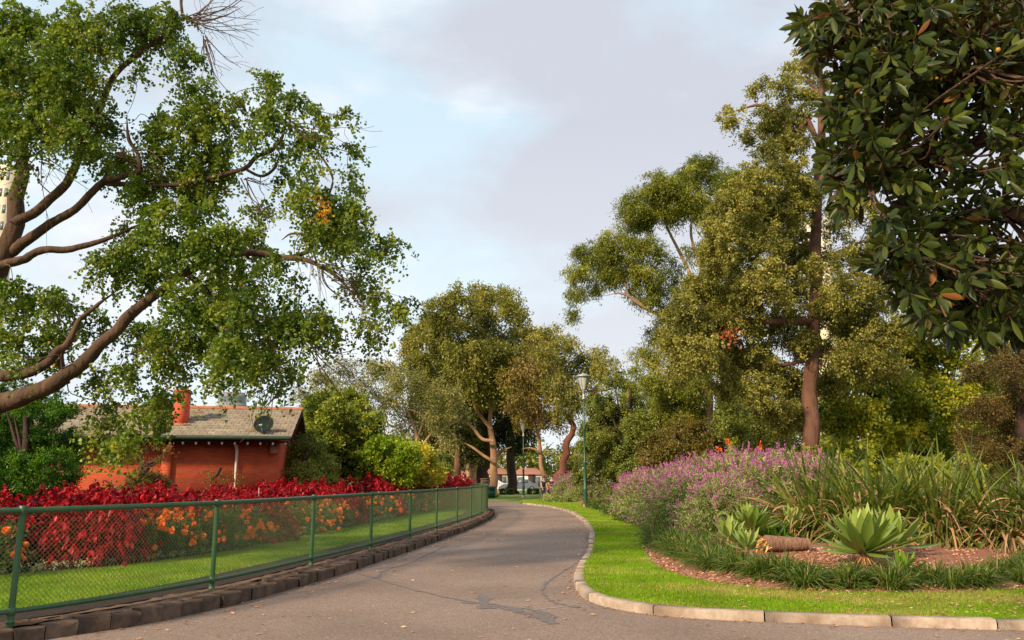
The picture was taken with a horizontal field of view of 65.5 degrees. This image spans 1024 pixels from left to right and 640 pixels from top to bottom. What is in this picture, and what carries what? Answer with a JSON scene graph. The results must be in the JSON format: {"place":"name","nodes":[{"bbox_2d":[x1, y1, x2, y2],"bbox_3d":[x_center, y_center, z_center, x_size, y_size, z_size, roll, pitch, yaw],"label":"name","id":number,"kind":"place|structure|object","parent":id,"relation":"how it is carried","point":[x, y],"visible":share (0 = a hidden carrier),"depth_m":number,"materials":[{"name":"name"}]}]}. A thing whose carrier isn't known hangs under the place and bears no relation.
{"place":"outdoors","nodes":[
{"label":"outdoors","id":0,"kind":"place"},
{"bbox_2d":[0,164,15,341],"bbox_3d":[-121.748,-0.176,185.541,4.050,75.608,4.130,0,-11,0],"label":"apartment tower","id":1,"kind":"structure","parent":0,"point":[8,179],"depth_m":189.38,"materials":[{"name":"beige concrete"}]},
{"bbox_2d":[0,508,465,609],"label":"lawn","id":2,"kind":"structure","parent":0,"point":[152,574],"depth_m":12.13,"materials":[{"name":"plant"}]},
{"bbox_2d":[0,517,390,574],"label":"flower bed","id":3,"kind":"object","parent":2,"relation":"on","point":[47,568],"visible":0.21,"depth_m":13.57,"materials":[{"name":"soil"}]},
{"bbox_2d":[0,516,41,572],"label":"flower bush","id":4,"kind":"object","parent":3,"relation":"on","point":[10,554],"visible":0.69,"depth_m":12.21,"materials":[{"name":"orange plant"}]},
{"bbox_2d":[0,505,53,568],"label":"coleus bush","id":5,"kind":"object","parent":3,"relation":"on","point":[33,537],"visible":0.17,"depth_m":13.66,"materials":[{"name":"red plant"}]},
{"bbox_2d":[25,480,84,505],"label":"coleus bush","id":6,"kind":"object","parent":3,"relation":"on","point":[69,491],"visible":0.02,"depth_m":16.26,"materials":[{"name":"red plant"}]},
{"bbox_2d":[8,483,106,563],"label":"coleus bush","id":7,"kind":"object","parent":3,"relation":"on","point":[33,502],"visible":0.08,"depth_m":14.45,"materials":[{"name":"red plant"}]},
{"bbox_2d":[31,485,162,567],"bbox_3d":[-7.458,3.702,14.271,2.200,1.479,2.049,-1,-11,4],"label":"coleus bush","id":8,"kind":"object","parent":3,"relation":"on","point":[94,498],"visible":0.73,"depth_m":13.65,"materials":[{"name":"red plant"}]},
{"bbox_2d":[67,480,165,550],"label":"coleus bush","id":9,"kind":"object","parent":3,"relation":"on","point":[128,499],"visible":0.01,"depth_m":15.75,"materials":[{"name":"red plant"}]},
{"bbox_2d":[120,509,207,557],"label":"flower bush","id":10,"kind":"object","parent":3,"relation":"on","point":[157,528],"visible":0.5,"depth_m":14.76,"materials":[{"name":"orange plant"}]},
{"bbox_2d":[131,479,204,547],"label":"coleus bush","id":11,"kind":"object","parent":3,"relation":"on","point":[146,496],"visible":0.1,"depth_m":17.21,"materials":[{"name":"red plant"}]},
{"bbox_2d":[0,512,414,573],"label":"edging plants","id":12,"kind":"object","parent":3,"relation":"on","point":[113,560],"visible":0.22,"depth_m":13.74,"materials":[{"name":"plant"}]},
{"bbox_2d":[153,498,262,555],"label":"flower bush","id":13,"kind":"object","parent":3,"relation":"on","point":[209,531],"visible":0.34,"depth_m":15.87,"materials":[{"name":"orange plant"}]},
{"bbox_2d":[199,504,284,549],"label":"flower bush","id":14,"kind":"object","parent":3,"relation":"on","point":[260,522],"visible":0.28,"depth_m":16.74,"materials":[{"name":"orange plant"}]},
{"bbox_2d":[220,484,303,544],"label":"coleus bush","id":15,"kind":"object","parent":3,"relation":"on","point":[245,495],"visible":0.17,"depth_m":18.54,"materials":[{"name":"red plant"}]},
{"bbox_2d":[277,477,324,502],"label":"coleus bush","id":16,"kind":"object","parent":3,"relation":"on","point":[306,491],"visible":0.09,"depth_m":25.68,"materials":[{"name":"red plant"}]},
{"bbox_2d":[283,500,340,533],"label":"flower bush","id":17,"kind":"object","parent":3,"relation":"on","point":[302,518],"visible":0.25,"depth_m":20.89,"materials":[{"name":"orange plant"}]},
{"bbox_2d":[311,479,369,524],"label":"coleus bush","id":18,"kind":"object","parent":3,"relation":"on","point":[335,491],"visible":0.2,"depth_m":25.45,"materials":[{"name":"red plant"}]},
{"bbox_2d":[0,507,489,628],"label":"verge","id":19,"kind":"structure","parent":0,"point":[189,595],"depth_m":11.19,"materials":[{"name":"grass"}]},
{"bbox_2d":[0,483,488,627],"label":"chain link fence","id":20,"kind":"object","parent":19,"relation":"on","point":[11,610],"visible":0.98,"depth_m":11.00,"materials":[{"name":"green metal"}]},
{"bbox_2d":[0,0,1023,478],"label":"sky","id":21,"kind":"structure","parent":0,"point":[508,136],"materials":[{"name":"white"}]},
{"bbox_2d":[516,468,546,489],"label":"house","id":22,"kind":"structure","parent":0,"point":[532,475],"depth_m":104.02,"materials":[{"name":"white paint"}]},
{"bbox_2d":[47,500,1023,639],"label":"path","id":23,"kind":"structure","parent":0,"point":[318,612],"depth_m":9.97,"materials":[{"name":"grey asphalt"}]},
{"bbox_2d":[362,531,588,623],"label":"tar seams","id":24,"kind":"object","parent":23,"relation":"on","point":[544,616],"visible":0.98,"depth_m":10.49,"materials":[{"name":"black asphalt"}]},
{"bbox_2d":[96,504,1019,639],"bbox_3d":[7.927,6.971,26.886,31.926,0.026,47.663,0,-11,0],"label":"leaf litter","id":25,"kind":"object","parent":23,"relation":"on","point":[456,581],"visible":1,"depth_m":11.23,"materials":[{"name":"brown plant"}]},
{"bbox_2d":[314,480,979,626],"bbox_3d":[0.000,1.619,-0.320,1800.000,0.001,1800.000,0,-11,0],"label":"ground","id":26,"kind":"structure","parent":0,"point":[517,498],"depth_m":66.78,"materials":[{"name":"green plant"}]},
{"bbox_2d":[0,363,94,504],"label":"conifer bush","id":27,"kind":"object","parent":26,"relation":"on","point":[35,449],"visible":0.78,"depth_m":18.48,"materials":[{"name":"green plant"}]},
{"bbox_2d":[120,466,173,493],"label":"shrub","id":28,"kind":"object","parent":26,"relation":"on","point":[147,476],"visible":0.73,"depth_m":23.32,"materials":[{"name":"green plant"}]},
{"bbox_2d":[117,439,179,491],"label":"rusty shrub","id":29,"kind":"object","parent":26,"relation":"on","point":[152,463],"visible":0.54,"depth_m":25.09,"materials":[{"name":"green plant"}]},
{"bbox_2d":[4,389,305,498],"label":"brick house","id":30,"kind":"structure","parent":26,"relation":"on","point":[205,441],"depth_m":27.79,"materials":[{"name":"brick"}]},
{"bbox_2d":[0,0,428,489],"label":"ginkgo tree","id":31,"kind":"object","parent":26,"relation":"on","point":[57,82],"visible":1,"depth_m":13.34,"materials":[{"name":"green plant"}]},
{"bbox_2d":[0,507,483,627],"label":"soil strip","id":32,"kind":"object","parent":26,"relation":"on","point":[63,611],"visible":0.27,"depth_m":11.07,"materials":[{"name":"brown soil"}]},
{"bbox_2d":[0,506,494,639],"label":"kerb","id":33,"kind":"structure","parent":26,"relation":"on","point":[132,617],"depth_m":10.03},
{"bbox_2d":[281,427,345,487],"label":"grey green shrub","id":34,"kind":"object","parent":26,"relation":"on","point":[317,466],"visible":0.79,"depth_m":30.19,"materials":[{"name":"green plant"}]},
{"bbox_2d":[294,385,393,482],"bbox_3d":[-7.748,5.772,35.518,4.993,6.114,5.747,0,-11,0],"label":"round tree","id":35,"kind":"object","parent":26,"relation":"on","point":[347,428],"visible":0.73,"depth_m":34.14,"materials":[{"name":"green plant"}]},
{"bbox_2d":[282,354,479,464],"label":"grey gum tree","id":36,"kind":"object","parent":26,"relation":"on","point":[396,382],"visible":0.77,"depth_m":56.49,"materials":[{"name":"green plant"}]},
{"bbox_2d":[359,431,423,488],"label":"bright shrub","id":37,"kind":"object","parent":26,"relation":"on","point":[399,466],"visible":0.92,"depth_m":33.13,"materials":[{"name":"green plant"}]},
{"bbox_2d":[411,440,448,488],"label":"yellow shrub","id":38,"kind":"object","parent":26,"relation":"on","point":[433,473],"visible":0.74,"depth_m":34.92,"materials":[{"name":"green plant"}]},
{"bbox_2d":[436,425,474,478],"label":"park tree","id":39,"kind":"object","parent":26,"relation":"on","point":[456,463],"visible":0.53,"depth_m":73.09,"materials":[{"name":"green plant"}]},
{"bbox_2d":[451,427,483,485],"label":"park tree","id":40,"kind":"object","parent":26,"relation":"on","point":[471,473],"visible":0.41,"depth_m":74.21,"materials":[{"name":"green plant"}]},
{"bbox_2d":[394,279,549,496],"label":"gum tree","id":41,"kind":"object","parent":26,"relation":"on","point":[474,360],"visible":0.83,"depth_m":68.41,"materials":[{"name":"green plant"}]},
{"bbox_2d":[411,355,547,485],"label":"tree","id":42,"kind":"object","parent":26,"relation":"on","point":[501,428],"visible":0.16,"depth_m":76.33,"materials":[{"name":"green plant"}]},
{"bbox_2d":[494,422,531,493],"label":"park tree","id":43,"kind":"object","parent":26,"relation":"on","point":[511,471],"visible":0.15,"depth_m":82.26,"materials":[{"name":"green plant"}]},
{"bbox_2d":[492,335,572,497],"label":"rusty gum tree","id":44,"kind":"object","parent":26,"relation":"on","point":[533,372],"visible":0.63,"depth_m":62.41,"materials":[{"name":"green plant"}]},
{"bbox_2d":[502,438,568,481],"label":"background tree","id":45,"kind":"object","parent":26,"relation":"on","point":[532,462],"visible":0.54,"depth_m":116.12,"materials":[{"name":"green plant"}]},
{"bbox_2d":[548,438,588,476],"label":"background tree","id":46,"kind":"object","parent":26,"relation":"on","point":[572,457],"visible":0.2,"depth_m":127.23,"materials":[{"name":"green plant"}]},
{"bbox_2d":[523,321,627,493],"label":"red trunk gum","id":47,"kind":"object","parent":26,"relation":"on","point":[568,404],"visible":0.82,"depth_m":59.72,"materials":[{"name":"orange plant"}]},
{"bbox_2d":[569,371,714,499],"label":"evergreen shrub","id":48,"kind":"object","parent":26,"relation":"on","point":[616,434],"visible":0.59,"depth_m":44.29,"materials":[{"name":"green plant"}]},
{"bbox_2d":[634,412,730,471],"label":"bronze shrub","id":49,"kind":"object","parent":26,"relation":"on","point":[677,435],"visible":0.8,"depth_m":36.70,"materials":[{"name":"green plant"}]},
{"bbox_2d":[705,381,800,452],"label":"dark shrub","id":50,"kind":"object","parent":26,"relation":"on","point":[740,427],"visible":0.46,"depth_m":35.26,"materials":[{"name":"green plant"}]},
{"bbox_2d":[522,503,1023,630],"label":"kerb","id":51,"kind":"structure","parent":26,"relation":"on","point":[583,589],"depth_m":9.26,"materials":[{"name":"concrete"}]},
{"bbox_2d":[818,388,908,484],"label":"background tree","id":52,"kind":"object","parent":26,"relation":"on","point":[855,447],"visible":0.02,"depth_m":106.55,"materials":[{"name":"green plant"}]},
{"bbox_2d":[778,0,1023,359],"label":"fig tree","id":53,"kind":"object","parent":26,"relation":"on","point":[956,289],"visible":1,"depth_m":5.90,"materials":[{"name":"green plant"}]},
{"bbox_2d":[947,349,1014,473],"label":"background tree","id":54,"kind":"object","parent":26,"relation":"on","point":[974,427],"visible":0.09,"depth_m":101.77,"materials":[{"name":"green plant"}]},
{"bbox_2d":[520,496,1023,618],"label":"lawn","id":55,"kind":"structure","parent":0,"point":[535,497],"depth_m":10.95,"materials":[{"name":"plant"}]},
{"bbox_2d":[576,373,590,506],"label":"street lamp","id":56,"kind":"object","parent":55,"relation":"on","point":[583,379],"visible":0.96,"depth_m":43.01,"materials":[{"name":"metal"}]},
{"bbox_2d":[579,497,641,524],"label":"plants","id":57,"kind":"object","parent":55,"relation":"on","point":[598,504],"visible":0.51,"depth_m":36.23,"materials":[{"name":"green plant"}]},
{"bbox_2d":[558,150,780,440],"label":"gum tree","id":58,"kind":"object","parent":55,"relation":"on","point":[672,201],"visible":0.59,"depth_m":42.00,"materials":[{"name":"green plant"}]},
{"bbox_2d":[568,498,1023,592],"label":"mulch bed","id":59,"kind":"object","parent":55,"relation":"on","point":[946,558],"visible":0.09,"depth_m":13.80,"materials":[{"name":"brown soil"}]},
{"bbox_2d":[548,470,581,500],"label":"salvia bush","id":60,"kind":"object","parent":59,"relation":"on","point":[560,485],"visible":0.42,"depth_m":53.90,"materials":[{"name":"green plant"}]},
{"bbox_2d":[565,475,608,500],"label":"salvia bush","id":61,"kind":"object","parent":59,"relation":"on","point":[593,491],"visible":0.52,"depth_m":51.01,"materials":[{"name":"green plant"}]},
{"bbox_2d":[604,466,644,513],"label":"salvia bush","id":62,"kind":"object","parent":59,"relation":"on","point":[625,480],"visible":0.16,"depth_m":32.42,"materials":[{"name":"purple plant"}]},
{"bbox_2d":[614,465,669,520],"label":"salvia bush","id":63,"kind":"object","parent":59,"relation":"on","point":[628,496],"visible":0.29,"depth_m":28.56,"materials":[{"name":"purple plant"}]},
{"bbox_2d":[623,461,695,526],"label":"salvia bush","id":64,"kind":"object","parent":59,"relation":"on","point":[638,509],"visible":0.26,"depth_m":25.16,"materials":[{"name":"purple plant"}]},
{"bbox_2d":[638,461,720,528],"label":"salvia bush","id":65,"kind":"object","parent":59,"relation":"on","point":[674,488],"visible":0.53,"depth_m":21.71,"materials":[{"name":"purple plant"}]},
{"bbox_2d":[671,446,728,483],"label":"salvia bush","id":66,"kind":"object","parent":59,"relation":"on","point":[698,461],"visible":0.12,"depth_m":26.91,"materials":[{"name":"purple plant"}]},
{"bbox_2d":[669,469,772,537],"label":"salvia bush","id":67,"kind":"object","parent":59,"relation":"on","point":[716,493],"visible":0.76,"depth_m":19.35,"materials":[{"name":"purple plant"}]},
{"bbox_2d":[686,441,760,513],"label":"salvia bush","id":68,"kind":"object","parent":59,"relation":"on","point":[719,463],"visible":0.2,"depth_m":23.42,"materials":[{"name":"purple plant"}]},
{"bbox_2d":[705,515,748,548],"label":"agave","id":69,"kind":"object","parent":59,"relation":"on","point":[724,530],"visible":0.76,"depth_m":15.69,"materials":[{"name":"green plant"}]},
{"bbox_2d":[724,524,769,555],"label":"agave","id":70,"kind":"object","parent":59,"relation":"on","point":[745,539],"visible":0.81,"depth_m":14.06,"materials":[{"name":"green plant"}]},
{"bbox_2d":[722,502,780,540],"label":"agave","id":71,"kind":"object","parent":59,"relation":"on","point":[750,516],"visible":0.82,"depth_m":16.84,"materials":[{"name":"green plant"}]},
{"bbox_2d":[724,551,791,584],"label":"lilyturf clump","id":72,"kind":"object","parent":59,"relation":"on","point":[747,568],"visible":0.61,"depth_m":12.15,"materials":[{"name":"green plant"}]},
{"bbox_2d":[708,447,811,524],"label":"salvia bush","id":73,"kind":"object","parent":59,"relation":"on","point":[762,468],"visible":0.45,"depth_m":20.58,"materials":[{"name":"purple plant"}]},
{"bbox_2d":[741,517,812,540],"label":"strap leaf clump","id":74,"kind":"object","parent":59,"relation":"on","point":[762,533],"visible":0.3,"depth_m":16.91,"materials":[{"name":"green plant"}]},
{"bbox_2d":[756,535,810,553],"bbox_3d":[4.976,4.245,14.831,1.162,0.505,0.492,0,-11,0],"label":"fallen stump","id":75,"kind":"object","parent":59,"relation":"on","point":[779,543],"visible":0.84,"depth_m":14.79,"materials":[{"name":"brown wood"}]},
{"bbox_2d":[650,39,917,456],"bbox_3d":[10.261,-2.225,30.726,10.500,19.286,6.527,0,-11,0],"label":"box tree","id":76,"kind":"object","parent":59,"relation":"on","point":[836,310],"visible":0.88,"depth_m":29.68,"materials":[{"name":"green plant"}]},
{"bbox_2d":[753,441,816,489],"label":"salvia bush","id":77,"kind":"object","parent":59,"relation":"on","point":[780,455],"visible":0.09,"depth_m":22.87,"materials":[{"name":"purple plant"}]},
{"bbox_2d":[755,553,814,583],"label":"lilyturf clump","id":78,"kind":"object","parent":59,"relation":"on","point":[794,565],"visible":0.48,"depth_m":11.88,"materials":[{"name":"green plant"}]},
{"bbox_2d":[773,502,818,536],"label":"agave","id":79,"kind":"object","parent":59,"relation":"on","point":[797,516],"visible":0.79,"depth_m":17.01,"materials":[{"name":"green plant"}]},
{"bbox_2d":[715,437,881,515],"bbox_3d":[7.652,5.326,19.782,5.794,4.856,5.770,5,-12,-23],"label":"strap leaf clump","id":80,"kind":"object","parent":59,"relation":"on","point":[799,488],"visible":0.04,"depth_m":19.84,"materials":[{"name":"green plant"}]},
{"bbox_2d":[754,561,852,591],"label":"lilyturf clump","id":81,"kind":"object","parent":59,"relation":"on","point":[803,581],"visible":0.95,"depth_m":11.34,"materials":[{"name":"green plant"}]},
{"bbox_2d":[728,436,912,541],"bbox_3d":[7.120,5.069,18.031,5.336,4.914,5.141,0,-11,0],"label":"strap leaf clump","id":82,"kind":"object","parent":59,"relation":"on","point":[777,509],"visible":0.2,"depth_m":17.75,"materials":[{"name":"green plant"}]},
{"bbox_2d":[790,445,857,487],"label":"salvia bush","id":83,"kind":"object","parent":59,"relation":"on","point":[810,460],"visible":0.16,"depth_m":21.30,"materials":[{"name":"purple plant"}]},
{"bbox_2d":[818,562,882,592],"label":"lilyturf clump","id":84,"kind":"object","parent":59,"relation":"on","point":[846,578],"visible":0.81,"depth_m":11.27,"materials":[{"name":"green plant"}]},
{"bbox_2d":[819,559,886,590],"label":"lilyturf clump","id":85,"kind":"object","parent":59,"relation":"on","point":[860,575],"visible":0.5,"depth_m":11.37,"materials":[{"name":"green plant"}]},
{"bbox_2d":[824,448,891,488],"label":"leafy plant","id":86,"kind":"object","parent":59,"relation":"on","point":[848,451],"visible":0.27,"depth_m":23.48,"materials":[{"name":"green plant"}]},
{"bbox_2d":[775,450,945,544],"bbox_3d":[7.390,4.834,17.029,4.330,4.138,4.494,9,-14,-37],"label":"strap leaf clump","id":87,"kind":"object","parent":59,"relation":"on","point":[846,501],"visible":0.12,"depth_m":16.76,"materials":[{"name":"green plant"}]},
{"bbox_2d":[766,436,954,515],"bbox_3d":[8.322,5.515,18.899,6.370,5.547,6.423,-4,-12,21],"label":"strap leaf clump","id":88,"kind":"object","parent":59,"relation":"on","point":[865,473],"visible":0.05,"depth_m":19.10,"materials":[{"name":"green plant"}]},
{"bbox_2d":[816,502,915,566],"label":"agave","id":89,"kind":"object","parent":59,"relation":"on","point":[864,536],"visible":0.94,"depth_m":12.93,"materials":[{"name":"green plant"}]},
{"bbox_2d":[763,437,984,547],"bbox_3d":[8.219,4.834,17.401,5.518,4.625,5.496,-10,-15,41],"label":"strap leaf clump","id":90,"kind":"object","parent":59,"relation":"on","point":[899,489],"visible":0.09,"depth_m":16.79,"materials":[{"name":"green plant"}]},
{"bbox_2d":[855,450,919,485],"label":"leafy plant","id":91,"kind":"object","parent":59,"relation":"on","point":[910,459],"visible":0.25,"depth_m":23.42,"materials":[{"name":"green plant"}]},
{"bbox_2d":[854,561,925,593],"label":"lilyturf clump","id":92,"kind":"object","parent":59,"relation":"on","point":[894,581],"visible":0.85,"depth_m":11.16,"materials":[{"name":"green plant"}]},
{"bbox_2d":[874,504,941,556],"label":"agave","id":93,"kind":"object","parent":59,"relation":"on","point":[913,527],"visible":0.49,"depth_m":14.06,"materials":[{"name":"green plant"}]},
{"bbox_2d":[803,442,1023,549],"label":"strap leaf clump","id":94,"kind":"object","parent":59,"relation":"on","point":[945,490],"visible":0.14,"depth_m":16.36,"materials":[{"name":"green plant"}]},
{"bbox_2d":[905,557,961,590],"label":"lilyturf clump","id":95,"kind":"object","parent":59,"relation":"on","point":[924,574],"visible":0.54,"depth_m":11.55,"materials":[{"name":"green plant"}]},
{"bbox_2d":[860,428,1014,496],"bbox_3d":[10.500,5.239,19.027,5.683,5.432,5.898,2,-11,-9],"label":"strap leaf clump","id":96,"kind":"object","parent":59,"relation":"on","point":[940,467],"visible":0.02,"depth_m":19.02,"materials":[{"name":"green plant"}]},
{"bbox_2d":[866,455,1021,549],"bbox_3d":[8.995,4.609,16.228,4.396,3.700,4.415,-8,-14,35],"label":"strap leaf clump","id":97,"kind":"object","parent":59,"relation":"on","point":[944,534],"visible":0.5,"depth_m":15.91,"materials":[{"name":"green plant"}]},
{"bbox_2d":[866,426,1023,550],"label":"strap leaf clump","id":98,"kind":"object","parent":59,"relation":"on","point":[977,488],"visible":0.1,"depth_m":16.48,"materials":[{"name":"green plant"}]},
{"bbox_2d":[917,566,988,591],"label":"lilyturf clump","id":99,"kind":"object","parent":59,"relation":"on","point":[952,583],"visible":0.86,"depth_m":11.24,"materials":[{"name":"green plant"}]},
{"bbox_2d":[919,457,1023,554],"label":"strap leaf clump","id":100,"kind":"object","parent":59,"relation":"on","point":[1010,532],"visible":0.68,"depth_m":15.49,"materials":[{"name":"green plant"}]},
{"bbox_2d":[934,560,1021,589],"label":"lilyturf clump","id":101,"kind":"object","parent":59,"relation":"on","point":[987,575],"visible":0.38,"depth_m":11.40,"materials":[{"name":"green plant"}]},
{"bbox_2d":[944,446,1023,547],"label":"strap leaf clump","id":102,"kind":"object","parent":59,"relation":"on","point":[1015,497],"visible":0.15,"depth_m":16.44,"materials":[{"name":"green plant"}]},
{"bbox_2d":[639,582,1023,615],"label":"leaf litter","id":103,"kind":"object","parent":55,"relation":"on","point":[883,597],"visible":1,"depth_m":10.14,"materials":[{"name":"brown plant"}]},
{"bbox_2d":[803,324,1013,490],"bbox_3d":[17.659,4.078,34.489,11.463,8.635,5.288,4,-12,-19],"label":"maple tree","id":104,"kind":"object","parent":55,"relation":"on","point":[917,405],"visible":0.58,"depth_m":32.97,"materials":[{"name":"green plant"}]},
{"bbox_2d":[947,342,1023,485],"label":"brown conifer","id":105,"kind":"object","parent":55,"relation":"on","point":[994,410],"visible":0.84,"depth_m":28.32,"materials":[{"name":"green plant"}]},
{"bbox_2d":[801,218,837,441],"bbox_3d":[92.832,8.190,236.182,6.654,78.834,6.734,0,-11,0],"label":"apartment tower","id":106,"kind":"structure","parent":0,"point":[823,331],"depth_m":238.57,"materials":[{"name":"beige concrete"}]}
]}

